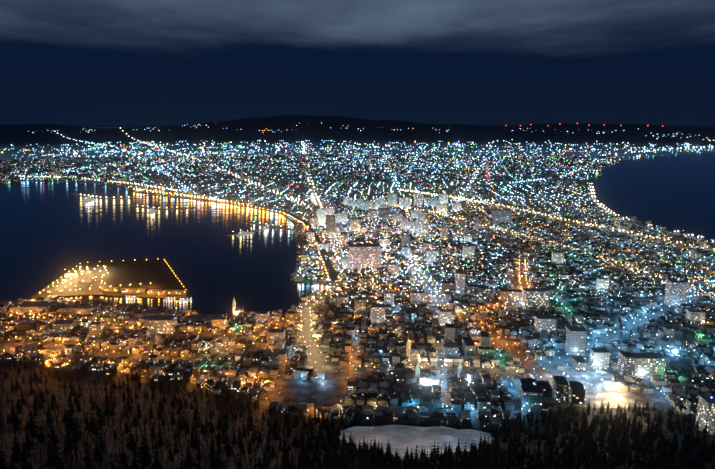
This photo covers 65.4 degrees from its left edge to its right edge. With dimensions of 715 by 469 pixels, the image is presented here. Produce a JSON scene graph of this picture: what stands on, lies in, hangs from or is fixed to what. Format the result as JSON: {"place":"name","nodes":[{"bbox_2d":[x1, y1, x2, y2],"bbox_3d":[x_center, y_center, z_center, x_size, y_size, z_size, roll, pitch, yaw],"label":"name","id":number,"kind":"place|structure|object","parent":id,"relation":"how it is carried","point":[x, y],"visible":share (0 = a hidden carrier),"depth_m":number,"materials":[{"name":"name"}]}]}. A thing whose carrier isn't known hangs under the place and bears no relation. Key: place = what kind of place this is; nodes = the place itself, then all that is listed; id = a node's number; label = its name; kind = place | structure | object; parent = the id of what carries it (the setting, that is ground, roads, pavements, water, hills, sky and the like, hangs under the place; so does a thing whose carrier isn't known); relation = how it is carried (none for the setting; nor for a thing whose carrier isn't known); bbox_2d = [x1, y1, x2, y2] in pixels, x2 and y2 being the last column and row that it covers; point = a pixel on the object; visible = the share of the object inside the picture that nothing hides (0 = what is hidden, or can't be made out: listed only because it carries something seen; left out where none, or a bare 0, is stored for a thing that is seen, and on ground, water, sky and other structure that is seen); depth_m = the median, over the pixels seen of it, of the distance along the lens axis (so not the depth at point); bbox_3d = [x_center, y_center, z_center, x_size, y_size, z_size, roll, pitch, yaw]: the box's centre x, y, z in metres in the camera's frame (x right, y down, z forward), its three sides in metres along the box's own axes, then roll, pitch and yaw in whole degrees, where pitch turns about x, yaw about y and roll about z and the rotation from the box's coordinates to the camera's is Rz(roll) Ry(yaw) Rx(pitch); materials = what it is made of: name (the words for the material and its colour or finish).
{"place":"outdoors","nodes":[
{"label":"outdoors","id":0,"kind":"place"},
{"bbox_2d":[46,295,56,298],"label":"boat","id":1,"kind":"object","parent":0,"point":[50,296],"depth_m":1107.14,"materials":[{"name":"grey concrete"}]},
{"bbox_2d":[32,259,191,298],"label":"island ground","id":2,"kind":"structure","parent":0,"point":[161,274],"depth_m":1234.66,"materials":[{"name":"brown concrete"}]},
{"bbox_2d":[0,361,713,468],"bbox_3d":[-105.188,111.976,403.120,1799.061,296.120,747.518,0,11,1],"label":"hill terrain","id":3,"kind":"structure","parent":0,"point":[144,381],"depth_m":567.91,"materials":[{"name":"black plant"}]},
{"bbox_2d":[0,354,714,468],"bbox_3d":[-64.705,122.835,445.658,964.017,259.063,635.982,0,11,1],"label":"forest conifer trees","id":4,"kind":"object","parent":3,"relation":"on","point":[601,461],"visible":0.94,"depth_m":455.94,"materials":[{"name":"grey plant"}]},
{"bbox_2d":[0,127,714,316],"bbox_3d":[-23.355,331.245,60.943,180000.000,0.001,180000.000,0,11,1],"label":"sea water","id":5,"kind":"structure","parent":0,"point":[50,232],"depth_m":1815.79,"materials":[{"name":"blue liquid"}]},
{"bbox_2d":[81,195,95,202],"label":"ship","id":6,"kind":"object","parent":5,"relation":"on","point":[86,199],"visible":0.96,"depth_m":2472.41,"materials":[{"name":"grey paint"}]},
{"bbox_2d":[72,193,136,198],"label":"harbour pier","id":7,"kind":"structure","parent":5,"relation":"on","point":[101,197],"depth_m":2630.70,"materials":[{"name":"grey concrete"}]},
{"bbox_2d":[148,208,156,213],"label":"ship","id":8,"kind":"object","parent":5,"relation":"on","point":[151,211],"visible":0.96,"depth_m":2156.18,"materials":[{"name":"grey paint"}]},
{"bbox_2d":[131,205,194,209],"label":"breakwater","id":9,"kind":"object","parent":5,"relation":"on","point":[161,208],"depth_m":2293.17,"materials":[{"name":"grey concrete"}]},
{"bbox_2d":[177,298,191,301],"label":"ship","id":10,"kind":"object","parent":5,"relation":"on","point":[182,300],"visible":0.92,"depth_m":1084.17,"materials":[{"name":"grey paint"}]},
{"bbox_2d":[226,229,261,235],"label":"harbour pier","id":11,"kind":"structure","parent":5,"relation":"on","point":[247,231],"depth_m":1789.09,"materials":[{"name":"grey concrete"}]},
{"bbox_2d":[236,231,252,236],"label":"ship","id":12,"kind":"object","parent":5,"relation":"on","point":[241,233],"visible":0.92,"depth_m":1722.18,"materials":[{"name":"grey paint"}]},
{"bbox_2d":[249,222,295,230],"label":"harbour pier","id":13,"kind":"structure","parent":5,"relation":"on","point":[271,226],"depth_m":1877.41,"materials":[{"name":"grey concrete"}]},
{"bbox_2d":[0,140,714,428],"bbox_3d":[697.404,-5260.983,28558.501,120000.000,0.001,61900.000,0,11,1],"label":"city ground","id":14,"kind":"structure","parent":0,"point":[331,388],"depth_m":1320.23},
{"bbox_2d":[0,153,714,434],"bbox_3d":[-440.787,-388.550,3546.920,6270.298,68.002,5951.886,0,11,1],"label":"city buildings","id":15,"kind":"structure","parent":14,"relation":"on","point":[640,361],"depth_m":1056.99,"materials":[{"name":"concrete"}]},
{"bbox_2d":[0,115,714,141],"bbox_3d":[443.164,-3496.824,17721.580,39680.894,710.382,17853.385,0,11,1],"label":"hills","id":16,"kind":"structure","parent":0,"point":[295,127],"depth_m":16053.76,"materials":[{"name":"black"}]},
{"bbox_2d":[0,141,714,383],"bbox_3d":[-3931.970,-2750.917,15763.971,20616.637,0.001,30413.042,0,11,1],"label":"roads","id":17,"kind":"structure","parent":0,"point":[318,362],"depth_m":936.71,"materials":[{"name":"grey asphalt"}]},
{"bbox_2d":[0,0,714,126],"label":"sky","id":18,"kind":"structure","parent":0,"point":[83,63],"materials":[{"name":"blue"}]},
{"bbox_2d":[340,425,491,457],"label":"snow field","id":19,"kind":"structure","parent":0,"point":[401,437],"depth_m":589.41,"materials":[{"name":"white snow"}]},
{"bbox_3d":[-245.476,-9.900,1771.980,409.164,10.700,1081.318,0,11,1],"label":"viaduct piers","id":20,"kind":"object","parent":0,"visible":0},
{"bbox_2d":[250,205,338,280],"bbox_3d":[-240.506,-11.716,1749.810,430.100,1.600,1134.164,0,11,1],"label":"viaduct road","id":21,"kind":"structure","parent":20,"relation":"on","point":[332,274],"depth_m":1470.63,"materials":[{"name":"grey asphalt"}]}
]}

